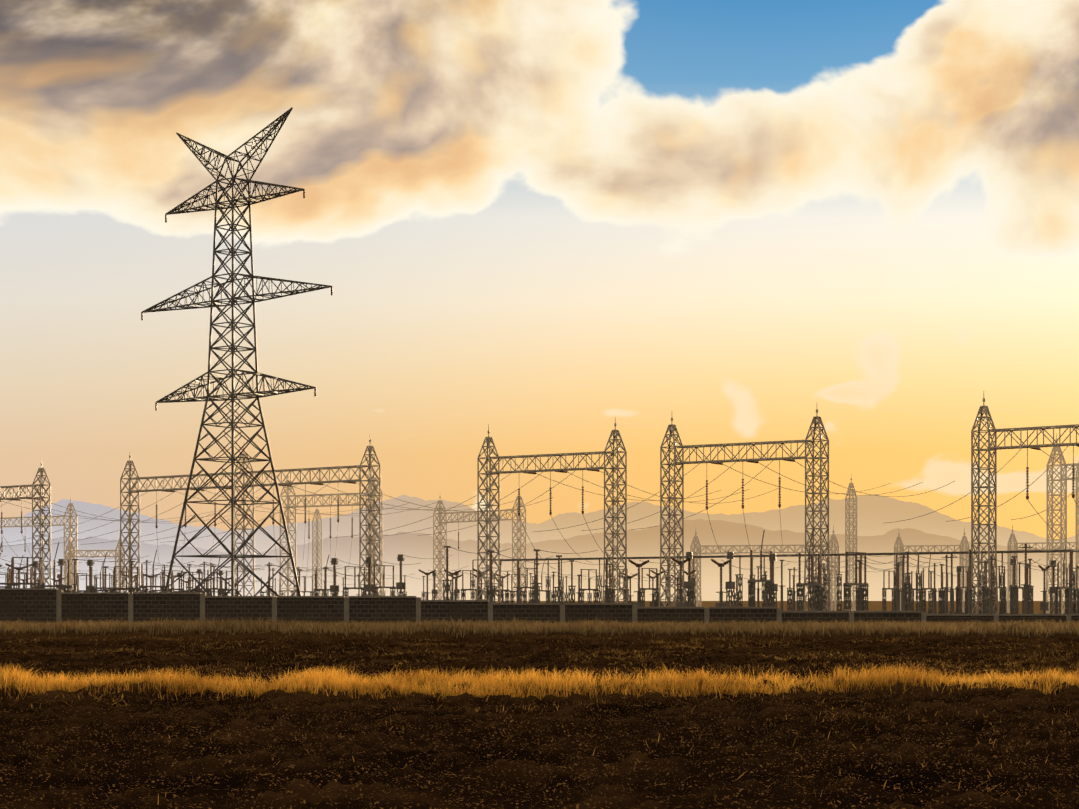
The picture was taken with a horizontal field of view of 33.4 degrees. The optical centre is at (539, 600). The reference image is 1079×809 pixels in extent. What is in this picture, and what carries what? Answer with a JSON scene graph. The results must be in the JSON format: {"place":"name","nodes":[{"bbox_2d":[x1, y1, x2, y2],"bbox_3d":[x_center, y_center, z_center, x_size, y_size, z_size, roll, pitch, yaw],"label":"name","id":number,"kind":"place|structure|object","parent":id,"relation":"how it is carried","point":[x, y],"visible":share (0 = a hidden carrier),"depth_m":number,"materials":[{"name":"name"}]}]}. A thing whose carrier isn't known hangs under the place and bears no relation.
{"place":"outdoors","nodes":[
{"label":"outdoors","id":0,"kind":"place"},
{"bbox_2d":[0,601,1078,808],"bbox_3d":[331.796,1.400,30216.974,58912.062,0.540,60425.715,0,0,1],"label":"ground","id":1,"kind":"structure","parent":0,"point":[106,752],"depth_m":20.34,"materials":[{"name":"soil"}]},
{"bbox_2d":[0,496,77,585],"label":"gantry","id":2,"kind":"object","parent":1,"relation":"on","point":[70,521],"visible":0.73,"depth_m":347.80,"materials":[{"name":"metal"}]},
{"bbox_2d":[65,538,124,591],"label":"bus gantry","id":3,"kind":"object","parent":1,"relation":"on","point":[70,554],"visible":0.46,"depth_m":259.27,"materials":[{"name":"grey metal"}]},
{"bbox_2d":[0,457,248,587],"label":"gantry","id":4,"kind":"object","parent":1,"relation":"on","point":[32,497],"visible":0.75,"depth_m":254.48,"materials":[{"name":"metal"}]},
{"bbox_2d":[141,107,332,595],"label":"transmission tower","id":5,"kind":"structure","parent":1,"relation":"on","point":[232,555],"depth_m":159.71,"materials":[{"name":"metal"}]},
{"bbox_2d":[0,440,552,595],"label":"gantry","id":6,"kind":"object","parent":1,"relation":"on","point":[253,485],"visible":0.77,"depth_m":228.67,"materials":[{"name":"metal"}]},
{"bbox_2d":[312,509,321,595],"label":"lightning mast","id":7,"kind":"object","parent":1,"relation":"on","point":[317,539],"visible":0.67,"depth_m":369.62,"materials":[{"name":"grey metal"}]},
{"bbox_2d":[279,472,383,595],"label":"gantry","id":8,"kind":"object","parent":1,"relation":"on","point":[288,496],"visible":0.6,"depth_m":278.48,"materials":[{"name":"metal"}]},
{"bbox_2d":[433,493,526,602],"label":"gantry","id":9,"kind":"object","parent":1,"relation":"on","point":[440,551],"visible":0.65,"depth_m":332.15,"materials":[{"name":"metal"}]},
{"bbox_2d":[0,530,1078,614],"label":"substation equipment","id":10,"kind":"object","parent":1,"relation":"on","point":[770,587],"visible":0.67,"depth_m":188.87,"materials":[{"name":"metal"}]},
{"bbox_2d":[0,588,1078,624],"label":"boundary wall","id":11,"kind":"structure","parent":1,"relation":"on","point":[49,605],"depth_m":100.85,"materials":[{"name":"concrete"}]},
{"bbox_2d":[0,615,1078,638],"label":"grass strip","id":12,"kind":"object","parent":1,"relation":"on","point":[691,628],"depth_m":69.98,"materials":[{"name":"brown plant"}]},
{"bbox_2d":[0,661,1078,702],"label":"grass strip","id":13,"kind":"object","parent":1,"relation":"on","point":[341,682],"depth_m":28.12,"materials":[{"name":"yellow plant"}]},
{"bbox_2d":[334,419,777,602],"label":"gantry","id":14,"kind":"object","parent":1,"relation":"on","point":[489,473],"visible":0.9,"depth_m":201.74,"materials":[{"name":"metal"}]},
{"bbox_2d":[535,410,953,610],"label":"gantry","id":15,"kind":"object","parent":1,"relation":"on","point":[671,427],"visible":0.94,"depth_m":187.44,"materials":[{"name":"metal"}]},
{"bbox_2d":[690,525,839,610],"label":"bus gantry","id":16,"kind":"object","parent":1,"relation":"on","point":[697,546],"visible":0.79,"depth_m":226.96,"materials":[{"name":"grey metal"}]},
{"bbox_2d":[845,478,857,610],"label":"lightning mast","id":17,"kind":"object","parent":1,"relation":"on","point":[854,511],"visible":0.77,"depth_m":286.63,"materials":[{"name":"grey metal"}]},
{"bbox_2d":[893,527,968,612],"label":"bus gantry","id":18,"kind":"object","parent":1,"relation":"on","point":[960,548],"visible":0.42,"depth_m":247.40,"materials":[{"name":"grey metal"}]},
{"bbox_2d":[887,394,1078,614],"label":"gantry","id":19,"kind":"object","parent":1,"relation":"on","point":[990,447],"visible":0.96,"depth_m":172.94,"materials":[{"name":"metal"}]},
{"bbox_2d":[1007,525,1074,612],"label":"bus gantry","id":20,"kind":"object","parent":1,"relation":"on","point":[1014,547],"visible":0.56,"depth_m":239.15,"materials":[{"name":"grey metal"}]},
{"bbox_2d":[1046,433,1078,613],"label":"gantry","id":21,"kind":"object","parent":1,"relation":"on","point":[1052,487],"visible":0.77,"depth_m":217.03,"materials":[{"name":"metal"}]},
{"bbox_2d":[1075,462,1078,606],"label":"lightning mast","id":22,"kind":"object","parent":1,"relation":"on","point":[1076,521],"visible":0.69,"depth_m":230.14,"materials":[{"name":"grey metal"}]},
{"bbox_2d":[0,519,1078,600],"bbox_3d":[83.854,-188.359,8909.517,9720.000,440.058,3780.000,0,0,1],"label":"hills","id":23,"kind":"structure","parent":0,"point":[644,543],"depth_m":8221.44,"materials":[{"name":"grey"}]},
{"bbox_2d":[0,495,1078,554],"bbox_3d":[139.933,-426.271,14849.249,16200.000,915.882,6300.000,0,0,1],"label":"mountain range","id":24,"kind":"structure","parent":0,"point":[875,514],"depth_m":14456.91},
{"bbox_2d":[0,0,1078,538],"label":"sky","id":25,"kind":"structure","parent":0,"point":[546,224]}
]}

